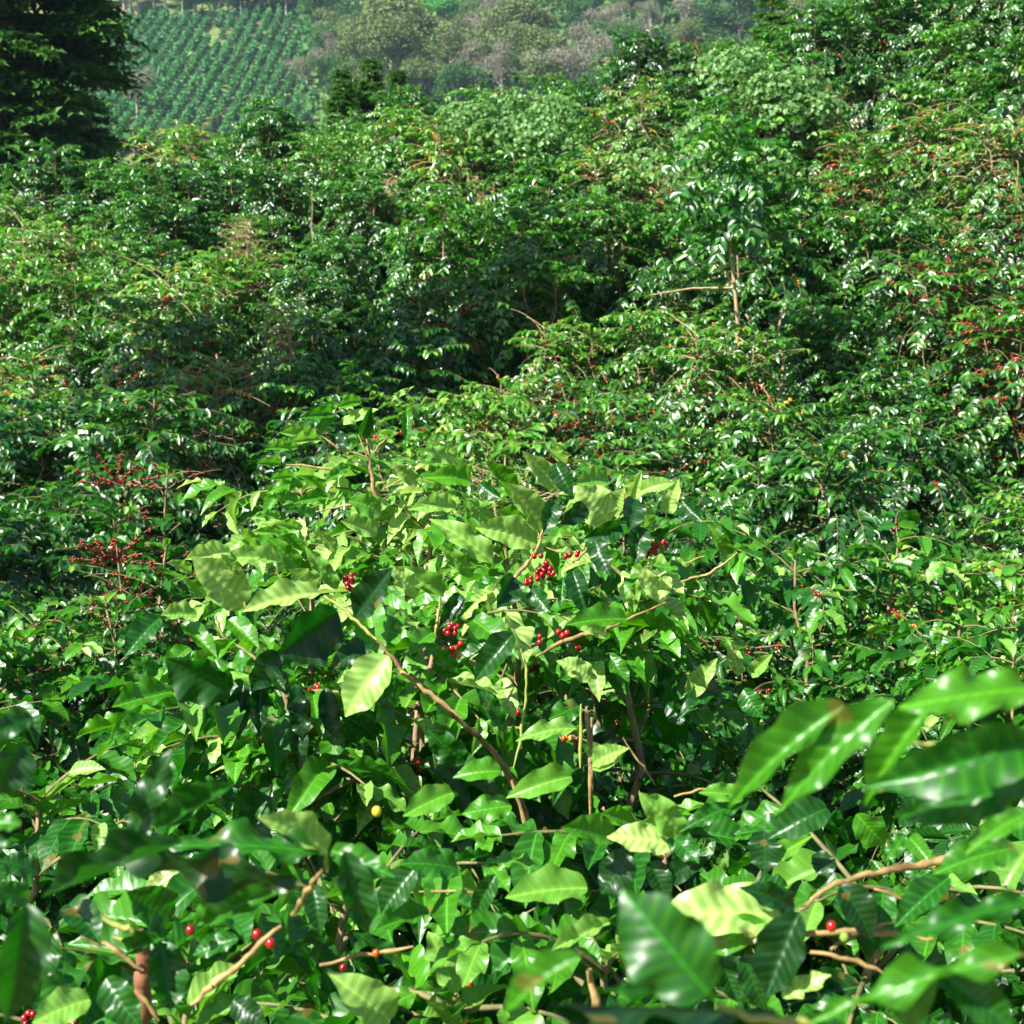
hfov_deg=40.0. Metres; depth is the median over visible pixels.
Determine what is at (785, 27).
coffee shrub
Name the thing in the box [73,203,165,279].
coffee shrub
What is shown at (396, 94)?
coffee shrub
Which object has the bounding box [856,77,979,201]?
coffee shrub
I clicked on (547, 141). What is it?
climbing vine
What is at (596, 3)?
broadleaf tree
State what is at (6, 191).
coffee shrub
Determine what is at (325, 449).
coffee shrub
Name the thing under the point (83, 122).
conifer tree
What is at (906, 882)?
coffee shrub
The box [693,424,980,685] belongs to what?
coffee shrub
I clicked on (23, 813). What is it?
coffee shrub
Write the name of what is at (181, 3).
broadleaf tree
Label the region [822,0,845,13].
broadleaf tree
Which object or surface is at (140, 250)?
coffee shrub
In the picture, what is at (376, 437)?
coffee shrub
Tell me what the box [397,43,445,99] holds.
broadleaf tree
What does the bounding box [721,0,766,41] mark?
broadleaf tree
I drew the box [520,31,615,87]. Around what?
leafless tree
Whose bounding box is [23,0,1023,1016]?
ground
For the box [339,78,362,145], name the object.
conifer tree
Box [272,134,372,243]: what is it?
coffee shrub
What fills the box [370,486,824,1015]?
coffee shrub
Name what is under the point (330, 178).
coffee shrub
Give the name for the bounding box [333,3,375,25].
broadleaf tree
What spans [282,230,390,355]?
coffee shrub
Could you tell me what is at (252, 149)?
coffee shrub
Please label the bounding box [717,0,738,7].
broadleaf tree
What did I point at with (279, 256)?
coffee shrub
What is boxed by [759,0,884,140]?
coffee shrub
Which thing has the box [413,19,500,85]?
broadleaf tree
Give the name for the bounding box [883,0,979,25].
coffee shrub
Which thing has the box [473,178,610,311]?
coffee shrub
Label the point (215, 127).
broadleaf tree
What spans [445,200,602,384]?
coffee shrub
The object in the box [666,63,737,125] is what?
coffee shrub
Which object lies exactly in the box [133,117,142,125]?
coffee shrub
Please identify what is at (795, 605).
coffee shrub
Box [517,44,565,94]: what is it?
broadleaf tree
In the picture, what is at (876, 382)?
coffee shrub
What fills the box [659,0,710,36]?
leafless tree
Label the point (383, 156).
coffee shrub
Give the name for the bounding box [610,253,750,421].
coffee shrub
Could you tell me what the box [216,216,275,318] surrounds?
dead shrub
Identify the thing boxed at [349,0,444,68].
broadleaf tree
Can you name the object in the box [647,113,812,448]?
slim tree
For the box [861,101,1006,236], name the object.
coffee shrub
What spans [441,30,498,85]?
leafless tree
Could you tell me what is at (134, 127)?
coffee shrub
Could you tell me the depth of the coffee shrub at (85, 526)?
10.11 m
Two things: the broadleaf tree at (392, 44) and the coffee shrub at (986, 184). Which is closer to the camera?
the coffee shrub at (986, 184)
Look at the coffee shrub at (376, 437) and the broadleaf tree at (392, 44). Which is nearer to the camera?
the coffee shrub at (376, 437)
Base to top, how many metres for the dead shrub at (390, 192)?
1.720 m
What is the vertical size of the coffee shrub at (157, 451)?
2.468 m
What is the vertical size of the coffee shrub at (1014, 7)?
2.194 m
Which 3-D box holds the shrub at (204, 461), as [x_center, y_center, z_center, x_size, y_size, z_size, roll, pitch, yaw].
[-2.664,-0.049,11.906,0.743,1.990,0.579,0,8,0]
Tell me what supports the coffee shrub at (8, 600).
on the ground at (224, 87)
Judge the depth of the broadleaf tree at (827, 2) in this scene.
264.21 m
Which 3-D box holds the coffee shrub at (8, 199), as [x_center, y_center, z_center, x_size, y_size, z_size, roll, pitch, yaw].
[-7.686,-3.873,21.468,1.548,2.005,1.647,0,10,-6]
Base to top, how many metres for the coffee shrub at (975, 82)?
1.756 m
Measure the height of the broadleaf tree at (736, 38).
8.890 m
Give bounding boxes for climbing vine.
[434,86,549,228]
[467,93,593,187]
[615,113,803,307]
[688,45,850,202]
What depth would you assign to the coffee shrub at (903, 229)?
14.66 m
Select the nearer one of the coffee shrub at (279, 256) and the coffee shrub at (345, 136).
the coffee shrub at (279, 256)
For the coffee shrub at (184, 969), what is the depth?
1.67 m
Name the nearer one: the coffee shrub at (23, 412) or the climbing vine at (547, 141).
the coffee shrub at (23, 412)
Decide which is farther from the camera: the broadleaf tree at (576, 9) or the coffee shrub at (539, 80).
the broadleaf tree at (576, 9)
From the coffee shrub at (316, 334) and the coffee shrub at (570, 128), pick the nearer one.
the coffee shrub at (316, 334)
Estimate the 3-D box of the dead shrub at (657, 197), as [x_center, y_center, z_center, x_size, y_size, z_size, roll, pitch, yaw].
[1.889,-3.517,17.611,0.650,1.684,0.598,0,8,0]
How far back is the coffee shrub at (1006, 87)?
17.18 m
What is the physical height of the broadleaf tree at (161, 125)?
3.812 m
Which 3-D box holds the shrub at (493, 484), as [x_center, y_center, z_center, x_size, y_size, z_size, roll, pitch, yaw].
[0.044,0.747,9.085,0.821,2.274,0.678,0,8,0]
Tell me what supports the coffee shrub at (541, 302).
on the ground at (224, 87)
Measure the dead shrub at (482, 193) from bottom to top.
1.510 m
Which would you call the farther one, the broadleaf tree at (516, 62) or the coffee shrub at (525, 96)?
the broadleaf tree at (516, 62)
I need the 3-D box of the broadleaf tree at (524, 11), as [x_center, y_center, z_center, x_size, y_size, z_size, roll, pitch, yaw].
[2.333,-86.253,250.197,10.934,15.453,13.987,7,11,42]
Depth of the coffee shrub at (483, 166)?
20.52 m
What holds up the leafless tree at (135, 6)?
on the ground at (224, 87)
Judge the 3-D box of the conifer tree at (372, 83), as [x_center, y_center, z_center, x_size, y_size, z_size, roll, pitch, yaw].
[-2.656,-6.452,26.861,0.881,4.270,0.904,8,11,44]
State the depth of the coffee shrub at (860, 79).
19.33 m
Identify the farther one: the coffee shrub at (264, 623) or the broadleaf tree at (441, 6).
the broadleaf tree at (441, 6)
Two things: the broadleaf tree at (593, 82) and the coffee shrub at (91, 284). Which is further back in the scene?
the broadleaf tree at (593, 82)
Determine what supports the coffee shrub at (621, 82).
on the ground at (224, 87)
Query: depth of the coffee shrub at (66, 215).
20.92 m
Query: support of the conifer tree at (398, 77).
on the ground at (224, 87)
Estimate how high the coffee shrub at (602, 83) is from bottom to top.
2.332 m
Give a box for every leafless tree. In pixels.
[122,65,157,116]
[125,0,141,13]
[282,46,326,83]
[317,26,347,58]
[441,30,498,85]
[460,0,517,50]
[483,38,514,90]
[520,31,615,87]
[559,22,616,76]
[581,1,629,44]
[632,0,663,36]
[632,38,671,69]
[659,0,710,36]
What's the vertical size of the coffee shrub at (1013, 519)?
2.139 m
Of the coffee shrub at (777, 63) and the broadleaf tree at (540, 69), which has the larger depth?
the broadleaf tree at (540, 69)
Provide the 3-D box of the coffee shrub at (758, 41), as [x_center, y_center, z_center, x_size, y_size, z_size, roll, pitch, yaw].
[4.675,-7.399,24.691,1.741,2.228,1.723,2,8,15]
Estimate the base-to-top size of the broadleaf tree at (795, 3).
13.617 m
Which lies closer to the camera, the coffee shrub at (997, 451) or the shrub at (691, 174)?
the coffee shrub at (997, 451)
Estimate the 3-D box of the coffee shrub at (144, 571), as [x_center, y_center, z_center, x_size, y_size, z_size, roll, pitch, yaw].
[-1.895,1.197,7.219,1.280,2.291,1.484,0,8,0]
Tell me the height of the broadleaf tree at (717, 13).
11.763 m
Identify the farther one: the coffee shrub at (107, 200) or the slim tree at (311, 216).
the coffee shrub at (107, 200)
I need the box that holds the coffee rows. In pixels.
[60,0,319,154]
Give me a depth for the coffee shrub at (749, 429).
11.54 m
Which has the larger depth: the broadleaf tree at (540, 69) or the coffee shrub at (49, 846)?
the broadleaf tree at (540, 69)
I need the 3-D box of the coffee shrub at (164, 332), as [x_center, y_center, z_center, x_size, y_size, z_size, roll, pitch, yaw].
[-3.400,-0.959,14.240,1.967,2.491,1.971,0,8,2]
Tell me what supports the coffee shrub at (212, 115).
on the ground at (224, 87)
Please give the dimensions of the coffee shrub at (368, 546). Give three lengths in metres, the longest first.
2.519 x 2.077 x 1.900 m
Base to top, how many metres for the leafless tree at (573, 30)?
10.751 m
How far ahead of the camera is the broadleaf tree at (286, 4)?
285.94 m
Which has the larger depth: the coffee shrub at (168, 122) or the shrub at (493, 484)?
the coffee shrub at (168, 122)
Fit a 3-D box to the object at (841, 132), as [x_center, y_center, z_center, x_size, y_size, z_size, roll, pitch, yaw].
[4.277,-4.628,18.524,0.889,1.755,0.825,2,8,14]
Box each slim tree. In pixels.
[311,190,312,241]
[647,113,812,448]
[727,307,784,472]
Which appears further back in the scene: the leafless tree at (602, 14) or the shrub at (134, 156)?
the leafless tree at (602, 14)
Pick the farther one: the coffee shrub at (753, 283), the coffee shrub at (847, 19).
the coffee shrub at (847, 19)
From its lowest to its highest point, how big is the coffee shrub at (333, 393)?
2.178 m
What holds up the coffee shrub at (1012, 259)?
on the ground at (224, 87)
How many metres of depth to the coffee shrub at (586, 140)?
19.78 m
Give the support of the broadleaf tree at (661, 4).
on the ground at (224, 87)
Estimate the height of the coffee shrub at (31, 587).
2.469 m
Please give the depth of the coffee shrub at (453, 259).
16.13 m
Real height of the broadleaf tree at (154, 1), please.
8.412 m
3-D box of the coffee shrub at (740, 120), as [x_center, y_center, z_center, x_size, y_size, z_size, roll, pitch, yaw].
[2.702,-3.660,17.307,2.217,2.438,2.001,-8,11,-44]
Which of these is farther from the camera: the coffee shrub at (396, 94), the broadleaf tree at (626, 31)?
the broadleaf tree at (626, 31)
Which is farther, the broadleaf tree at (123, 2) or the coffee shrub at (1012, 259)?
the broadleaf tree at (123, 2)
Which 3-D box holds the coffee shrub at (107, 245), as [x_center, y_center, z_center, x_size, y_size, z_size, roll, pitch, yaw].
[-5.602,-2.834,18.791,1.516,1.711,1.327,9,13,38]
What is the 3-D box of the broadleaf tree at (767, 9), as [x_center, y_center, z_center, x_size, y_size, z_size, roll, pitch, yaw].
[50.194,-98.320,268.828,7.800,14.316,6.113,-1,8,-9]
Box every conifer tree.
[0,0,158,219]
[67,110,127,180]
[321,68,357,146]
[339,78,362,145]
[353,58,387,125]
[381,69,411,109]
[615,40,642,99]
[747,0,792,51]
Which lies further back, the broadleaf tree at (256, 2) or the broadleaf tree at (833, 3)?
the broadleaf tree at (256, 2)
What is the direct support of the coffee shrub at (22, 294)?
on the ground at (224, 87)
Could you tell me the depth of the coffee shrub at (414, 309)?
14.84 m
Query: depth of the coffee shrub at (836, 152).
17.46 m
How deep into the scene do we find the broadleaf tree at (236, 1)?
287.43 m
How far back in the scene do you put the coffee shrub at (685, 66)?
24.31 m
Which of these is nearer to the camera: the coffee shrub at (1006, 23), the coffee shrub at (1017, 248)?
the coffee shrub at (1017, 248)
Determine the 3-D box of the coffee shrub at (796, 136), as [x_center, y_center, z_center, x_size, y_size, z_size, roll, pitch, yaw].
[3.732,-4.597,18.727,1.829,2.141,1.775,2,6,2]
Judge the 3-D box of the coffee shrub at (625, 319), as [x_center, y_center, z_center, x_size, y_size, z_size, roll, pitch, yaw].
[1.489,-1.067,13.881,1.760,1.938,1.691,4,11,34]
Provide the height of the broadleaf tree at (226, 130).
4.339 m
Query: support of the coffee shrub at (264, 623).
on the ground at (224, 87)
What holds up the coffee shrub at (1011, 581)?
on the ground at (224, 87)
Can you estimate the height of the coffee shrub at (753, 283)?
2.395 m
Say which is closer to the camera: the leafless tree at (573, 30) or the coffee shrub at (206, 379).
the coffee shrub at (206, 379)
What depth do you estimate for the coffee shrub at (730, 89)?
20.98 m
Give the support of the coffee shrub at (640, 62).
on the ground at (224, 87)
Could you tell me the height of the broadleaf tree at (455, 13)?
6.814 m
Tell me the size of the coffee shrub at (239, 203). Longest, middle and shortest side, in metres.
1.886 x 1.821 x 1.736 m
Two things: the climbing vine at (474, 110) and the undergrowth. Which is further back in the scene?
the undergrowth
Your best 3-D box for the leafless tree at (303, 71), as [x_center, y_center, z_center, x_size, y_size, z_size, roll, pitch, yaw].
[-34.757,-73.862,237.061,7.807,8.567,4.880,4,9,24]
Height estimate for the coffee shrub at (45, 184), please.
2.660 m
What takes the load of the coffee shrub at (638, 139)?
on the ground at (224, 87)
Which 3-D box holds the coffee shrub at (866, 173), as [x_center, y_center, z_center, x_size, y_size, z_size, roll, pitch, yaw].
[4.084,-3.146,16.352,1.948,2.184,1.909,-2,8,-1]
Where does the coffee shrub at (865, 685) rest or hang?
on the ground at (224, 87)
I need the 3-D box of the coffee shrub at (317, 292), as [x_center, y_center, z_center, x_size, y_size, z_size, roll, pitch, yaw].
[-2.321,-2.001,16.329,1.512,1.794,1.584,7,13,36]
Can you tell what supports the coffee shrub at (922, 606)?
on the ground at (224, 87)
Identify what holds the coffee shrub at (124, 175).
on the ground at (224, 87)
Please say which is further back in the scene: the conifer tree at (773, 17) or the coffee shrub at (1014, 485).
the conifer tree at (773, 17)
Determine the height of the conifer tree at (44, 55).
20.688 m
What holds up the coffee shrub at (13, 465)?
on the ground at (224, 87)
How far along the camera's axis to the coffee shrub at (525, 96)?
23.34 m
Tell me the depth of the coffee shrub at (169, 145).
21.82 m
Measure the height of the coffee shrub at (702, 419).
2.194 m
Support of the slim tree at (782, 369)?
on the ground at (224, 87)
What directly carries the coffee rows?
on the ground at (224, 87)
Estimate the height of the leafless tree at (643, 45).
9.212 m
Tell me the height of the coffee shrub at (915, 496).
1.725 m
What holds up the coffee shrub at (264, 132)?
on the ground at (224, 87)
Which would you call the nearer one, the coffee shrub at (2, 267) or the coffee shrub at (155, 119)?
the coffee shrub at (2, 267)
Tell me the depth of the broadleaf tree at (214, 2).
287.36 m
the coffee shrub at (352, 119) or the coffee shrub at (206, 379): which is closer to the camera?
the coffee shrub at (206, 379)
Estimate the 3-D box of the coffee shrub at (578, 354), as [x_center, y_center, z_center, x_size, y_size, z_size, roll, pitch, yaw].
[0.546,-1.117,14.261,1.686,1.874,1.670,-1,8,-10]
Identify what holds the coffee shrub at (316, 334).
on the ground at (224, 87)
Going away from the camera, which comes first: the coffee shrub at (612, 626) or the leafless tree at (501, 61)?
the coffee shrub at (612, 626)
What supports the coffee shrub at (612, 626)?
on the ground at (224, 87)
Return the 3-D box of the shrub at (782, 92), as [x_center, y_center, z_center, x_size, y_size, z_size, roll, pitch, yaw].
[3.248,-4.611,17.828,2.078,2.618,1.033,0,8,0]
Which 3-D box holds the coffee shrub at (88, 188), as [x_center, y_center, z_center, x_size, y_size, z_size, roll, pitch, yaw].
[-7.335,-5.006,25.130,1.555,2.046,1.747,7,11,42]
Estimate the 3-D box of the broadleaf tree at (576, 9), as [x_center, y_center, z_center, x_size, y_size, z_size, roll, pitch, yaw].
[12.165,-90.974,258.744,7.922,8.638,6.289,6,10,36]
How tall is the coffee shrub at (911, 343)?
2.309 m
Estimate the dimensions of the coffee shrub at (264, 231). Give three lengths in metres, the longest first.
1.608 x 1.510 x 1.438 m
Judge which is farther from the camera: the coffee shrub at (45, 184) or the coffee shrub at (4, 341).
the coffee shrub at (45, 184)
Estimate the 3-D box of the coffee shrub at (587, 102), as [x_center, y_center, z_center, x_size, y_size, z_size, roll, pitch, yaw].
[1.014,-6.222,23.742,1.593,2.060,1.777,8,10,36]
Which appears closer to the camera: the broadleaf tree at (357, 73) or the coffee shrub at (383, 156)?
the coffee shrub at (383, 156)
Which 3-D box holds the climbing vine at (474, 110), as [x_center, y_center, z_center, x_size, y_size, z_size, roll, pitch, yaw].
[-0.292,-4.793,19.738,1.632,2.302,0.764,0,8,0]
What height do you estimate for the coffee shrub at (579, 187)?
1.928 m
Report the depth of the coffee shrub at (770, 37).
21.64 m
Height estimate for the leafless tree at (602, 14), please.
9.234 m
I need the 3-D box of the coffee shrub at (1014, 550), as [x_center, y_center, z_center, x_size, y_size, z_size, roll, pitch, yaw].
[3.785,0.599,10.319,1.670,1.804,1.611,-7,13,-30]
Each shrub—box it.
[0,138,96,257]
[0,189,49,221]
[0,190,47,260]
[0,206,115,365]
[0,248,68,404]
[0,253,39,343]
[0,257,59,338]
[0,259,166,416]
[0,330,10,404]
[0,345,95,476]
[0,374,133,535]
[0,394,136,562]
[0,465,196,688]
[0,494,43,618]
[0,494,123,811]
[0,593,76,811]
[0,596,170,918]
[0,690,86,987]
[0,698,30,912]
[0,707,537,1023]
[0,737,232,1023]
[1,223,90,312]
[2,634,401,1023]
[10,313,127,455]
[21,537,230,898]
[31,378,260,630]
[34,193,105,282]
[43,235,133,339]
[46,451,242,766]
[54,157,176,241]
[63,175,112,201]
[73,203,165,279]
[77,293,257,488]
[77,524,771,1023]
[81,228,196,358]
[89,164,195,257]
[90,253,264,424]
[93,604,284,775]
[104,186,222,301]
[111,128,156,168]
[114,112,234,225]
[115,350,315,573]
[117,161,241,284]
[130,124,137,133]
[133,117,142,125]
[143,121,154,129]
[145,116,158,126]
[151,390,241,542]
[153,598,426,857]
[157,144,229,209]
[161,118,171,126]
[166,114,172,124]
[167,386,615,944]
[171,239,282,387]
[177,151,278,248]
[186,568,320,684]
[191,131,253,228]
[194,396,423,600]
[197,242,312,357]
[197,890,775,1023]
[205,343,344,485]
[208,213,319,315]
[208,536,349,637]
[209,113,218,121]
[214,92,322,233]
[215,154,328,283]
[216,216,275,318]
[218,351,428,530]
[222,135,305,209]
[230,296,376,416]
[250,262,375,389]
[251,292,308,419]
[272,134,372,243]
[273,130,324,162]
[273,481,558,838]
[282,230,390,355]
[287,160,410,276]
[292,128,379,211]
[295,169,416,305]
[302,121,372,221]
[303,423,569,696]
[317,316,496,473]
[325,108,389,163]
[328,446,782,1008]
[331,101,447,223]
[347,271,512,431]
[348,388,556,566]
[355,192,519,384]
[356,105,456,186]
[356,171,407,279]
[360,83,443,216]
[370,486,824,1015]
[376,218,489,330]
[390,107,509,256]
[394,180,487,270]
[402,569,550,756]
[418,363,576,502]
[422,96,539,223]
[423,78,519,183]
[439,89,536,158]
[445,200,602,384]
[451,665,1023,1023]
[453,145,602,297]
[456,241,626,430]
[457,568,821,873]
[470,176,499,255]
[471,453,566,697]
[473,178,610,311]
[496,309,646,463]
[498,127,607,216]
[498,371,690,557]
[508,71,596,126]
[516,84,613,190]
[520,448,749,704]
[534,82,610,137]
[535,146,670,263]
[540,114,620,192]
[542,190,723,360]
[546,414,752,554]
[548,141,692,299]
[567,70,684,210]
[571,301,757,485]
[588,489,839,795]
[589,63,679,132]
[591,27,697,155]
[592,73,652,177]
[609,72,700,186]
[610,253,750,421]
[617,610,816,806]
[636,309,821,517]
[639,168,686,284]
[642,110,812,280]
[655,77,760,207]
[659,95,782,251]
[660,36,772,133]
[660,387,854,567]
[663,198,872,399]
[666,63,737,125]
[670,41,728,90]
[674,160,852,321]
[676,508,1008,998]
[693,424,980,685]
[709,66,763,112]
[716,48,852,175]
[725,292,898,451]
[741,88,852,222]
[742,608,1023,1023]
[748,22,793,58]
[750,12,856,100]
[754,21,835,68]
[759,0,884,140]
[786,125,887,259]
[786,141,942,309]
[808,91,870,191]
[808,198,975,374]
[808,540,1023,693]
[809,349,970,540]
[816,8,886,96]
[822,398,1011,578]
[822,549,1023,780]
[822,594,1023,976]
[826,0,966,109]
[827,0,933,99]
[829,50,926,169]
[829,727,1023,1023]
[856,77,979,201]
[856,235,1023,449]
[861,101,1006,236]
[870,720,1023,1003]
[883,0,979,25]
[895,6,1012,143]
[902,278,1023,501]
[912,0,981,73]
[917,98,1023,291]
[928,799,1023,1023]
[929,65,1020,180]
[929,193,1023,360]
[932,475,1023,635]
[937,0,1023,73]
[941,491,1023,641]
[945,38,1023,215]
[990,0,1023,103]
[999,233,1023,406]
[1006,438,1023,509]
[1007,0,1023,117]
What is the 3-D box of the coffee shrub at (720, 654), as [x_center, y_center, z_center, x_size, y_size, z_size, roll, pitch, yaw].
[0.461,1.331,7.043,1.930,1.994,2.047,-5,10,-23]
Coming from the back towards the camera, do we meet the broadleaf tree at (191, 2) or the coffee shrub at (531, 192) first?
the broadleaf tree at (191, 2)
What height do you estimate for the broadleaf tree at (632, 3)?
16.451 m
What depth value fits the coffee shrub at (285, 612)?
9.17 m
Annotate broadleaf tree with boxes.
[119,0,135,9]
[144,0,157,7]
[157,123,174,138]
[170,0,189,12]
[182,0,204,14]
[194,125,212,139]
[198,0,225,15]
[208,117,217,134]
[222,120,236,137]
[226,0,250,12]
[251,0,268,8]
[278,0,302,9]
[284,0,296,15]
[293,0,342,22]
[299,112,317,136]
[302,52,339,94]
[306,22,345,55]
[311,7,340,30]
[319,55,361,94]
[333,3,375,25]
[333,15,373,82]
[337,56,404,95]
[340,9,429,72]
[347,0,369,27]
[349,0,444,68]
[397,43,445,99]
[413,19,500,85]
[417,0,459,40]
[431,57,489,103]
[447,0,478,31]
[450,0,500,47]
[477,4,568,86]
[492,0,558,32]
[495,50,532,93]
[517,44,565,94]
[545,0,572,21]
[558,0,594,25]
[577,68,607,102]
[585,0,604,13]
[603,19,657,57]
[612,0,646,24]
[650,0,677,20]
[664,16,701,51]
[686,0,731,40]
[701,33,755,53]
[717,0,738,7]
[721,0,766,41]
[752,1,783,15]
[777,0,826,24]
[800,0,844,7]
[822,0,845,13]
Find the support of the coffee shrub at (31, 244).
on the ground at (224, 87)
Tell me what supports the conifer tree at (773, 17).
on the ground at (224, 87)
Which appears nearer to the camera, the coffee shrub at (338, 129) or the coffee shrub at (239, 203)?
the coffee shrub at (239, 203)
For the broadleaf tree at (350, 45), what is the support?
on the ground at (224, 87)
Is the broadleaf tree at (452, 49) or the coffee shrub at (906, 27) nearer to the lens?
the coffee shrub at (906, 27)
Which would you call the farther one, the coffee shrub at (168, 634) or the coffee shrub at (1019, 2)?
the coffee shrub at (1019, 2)
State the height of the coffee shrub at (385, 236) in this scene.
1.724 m
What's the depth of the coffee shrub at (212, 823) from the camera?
3.89 m
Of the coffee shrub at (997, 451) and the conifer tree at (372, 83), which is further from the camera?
the conifer tree at (372, 83)
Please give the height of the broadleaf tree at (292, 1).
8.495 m
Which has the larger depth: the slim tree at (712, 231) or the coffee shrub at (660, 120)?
the coffee shrub at (660, 120)
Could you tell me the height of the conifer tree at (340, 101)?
3.812 m
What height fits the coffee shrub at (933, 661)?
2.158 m
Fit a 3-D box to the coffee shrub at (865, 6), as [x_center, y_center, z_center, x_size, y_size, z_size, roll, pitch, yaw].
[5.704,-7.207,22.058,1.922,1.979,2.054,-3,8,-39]
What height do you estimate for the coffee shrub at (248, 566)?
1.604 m
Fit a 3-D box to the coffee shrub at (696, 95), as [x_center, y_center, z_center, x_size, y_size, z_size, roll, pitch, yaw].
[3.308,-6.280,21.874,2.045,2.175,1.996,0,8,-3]
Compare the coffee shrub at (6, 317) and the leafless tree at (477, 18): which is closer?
the coffee shrub at (6, 317)
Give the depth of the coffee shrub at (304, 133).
24.60 m
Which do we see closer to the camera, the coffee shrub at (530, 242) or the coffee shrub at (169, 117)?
the coffee shrub at (530, 242)
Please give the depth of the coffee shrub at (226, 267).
16.23 m
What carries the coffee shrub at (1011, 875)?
on the ground at (224, 87)
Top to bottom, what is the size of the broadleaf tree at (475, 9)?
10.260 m
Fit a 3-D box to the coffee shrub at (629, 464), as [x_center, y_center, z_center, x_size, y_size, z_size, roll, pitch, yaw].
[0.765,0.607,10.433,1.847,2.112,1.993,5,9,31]
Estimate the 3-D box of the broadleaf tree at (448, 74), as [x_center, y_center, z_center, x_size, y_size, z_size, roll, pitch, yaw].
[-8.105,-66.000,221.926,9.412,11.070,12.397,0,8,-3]
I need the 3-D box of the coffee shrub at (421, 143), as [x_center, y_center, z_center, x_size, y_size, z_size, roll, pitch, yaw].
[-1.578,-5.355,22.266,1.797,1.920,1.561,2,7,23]
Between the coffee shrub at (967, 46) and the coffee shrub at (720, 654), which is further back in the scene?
the coffee shrub at (967, 46)
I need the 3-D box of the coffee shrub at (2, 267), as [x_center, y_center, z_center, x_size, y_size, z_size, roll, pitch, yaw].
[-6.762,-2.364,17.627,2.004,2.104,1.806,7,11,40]
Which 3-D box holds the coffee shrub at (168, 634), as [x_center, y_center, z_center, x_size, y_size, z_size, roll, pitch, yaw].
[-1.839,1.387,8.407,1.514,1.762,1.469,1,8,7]
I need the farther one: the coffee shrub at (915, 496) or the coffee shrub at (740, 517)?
the coffee shrub at (915, 496)
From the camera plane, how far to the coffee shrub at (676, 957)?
1.54 m
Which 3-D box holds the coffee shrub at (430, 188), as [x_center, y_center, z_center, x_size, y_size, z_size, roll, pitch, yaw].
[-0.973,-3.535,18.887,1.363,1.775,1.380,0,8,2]
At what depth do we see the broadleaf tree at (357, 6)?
271.16 m
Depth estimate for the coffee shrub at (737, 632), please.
8.15 m
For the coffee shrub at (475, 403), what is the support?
on the ground at (224, 87)
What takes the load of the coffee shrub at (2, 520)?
on the ground at (224, 87)
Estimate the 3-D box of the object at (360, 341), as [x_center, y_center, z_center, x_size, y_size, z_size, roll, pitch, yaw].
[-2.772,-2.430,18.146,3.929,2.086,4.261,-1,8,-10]
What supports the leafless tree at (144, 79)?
on the ground at (224, 87)
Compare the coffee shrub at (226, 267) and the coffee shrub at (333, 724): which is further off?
the coffee shrub at (226, 267)
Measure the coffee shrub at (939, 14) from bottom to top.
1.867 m
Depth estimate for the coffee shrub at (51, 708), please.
3.78 m
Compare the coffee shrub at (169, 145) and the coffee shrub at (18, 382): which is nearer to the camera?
the coffee shrub at (18, 382)
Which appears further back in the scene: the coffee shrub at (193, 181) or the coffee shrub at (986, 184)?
the coffee shrub at (193, 181)
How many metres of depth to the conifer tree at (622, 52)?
25.98 m
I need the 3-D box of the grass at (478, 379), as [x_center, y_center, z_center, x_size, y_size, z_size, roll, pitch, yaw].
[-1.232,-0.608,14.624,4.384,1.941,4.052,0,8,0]
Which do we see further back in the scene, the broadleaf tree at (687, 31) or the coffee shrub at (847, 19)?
the broadleaf tree at (687, 31)
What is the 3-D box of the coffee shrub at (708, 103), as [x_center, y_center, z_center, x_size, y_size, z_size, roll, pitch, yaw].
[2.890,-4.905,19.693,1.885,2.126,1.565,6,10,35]
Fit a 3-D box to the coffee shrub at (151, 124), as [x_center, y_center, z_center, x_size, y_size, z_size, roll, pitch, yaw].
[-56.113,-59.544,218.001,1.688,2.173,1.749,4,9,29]
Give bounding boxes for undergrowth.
[89,0,895,163]
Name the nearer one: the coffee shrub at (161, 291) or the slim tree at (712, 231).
the slim tree at (712, 231)
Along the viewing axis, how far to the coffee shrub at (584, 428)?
12.46 m
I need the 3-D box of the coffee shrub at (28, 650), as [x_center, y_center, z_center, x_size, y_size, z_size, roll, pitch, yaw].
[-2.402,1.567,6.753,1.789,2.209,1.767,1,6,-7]
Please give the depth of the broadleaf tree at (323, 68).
235.53 m
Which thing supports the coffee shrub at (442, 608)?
on the ground at (224, 87)
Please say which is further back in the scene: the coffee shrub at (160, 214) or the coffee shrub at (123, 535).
the coffee shrub at (160, 214)
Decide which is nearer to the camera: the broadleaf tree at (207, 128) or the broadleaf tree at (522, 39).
the broadleaf tree at (207, 128)
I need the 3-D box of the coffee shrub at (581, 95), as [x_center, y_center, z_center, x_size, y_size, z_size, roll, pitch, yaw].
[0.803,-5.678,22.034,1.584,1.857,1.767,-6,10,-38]
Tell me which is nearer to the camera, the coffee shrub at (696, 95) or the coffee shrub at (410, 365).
the coffee shrub at (410, 365)
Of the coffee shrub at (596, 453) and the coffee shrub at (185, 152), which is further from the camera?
the coffee shrub at (185, 152)
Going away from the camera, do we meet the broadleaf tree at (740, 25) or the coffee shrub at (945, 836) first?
the coffee shrub at (945, 836)
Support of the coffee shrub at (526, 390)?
on the ground at (224, 87)
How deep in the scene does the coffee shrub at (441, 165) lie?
19.78 m
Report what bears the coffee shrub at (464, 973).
on the ground at (224, 87)

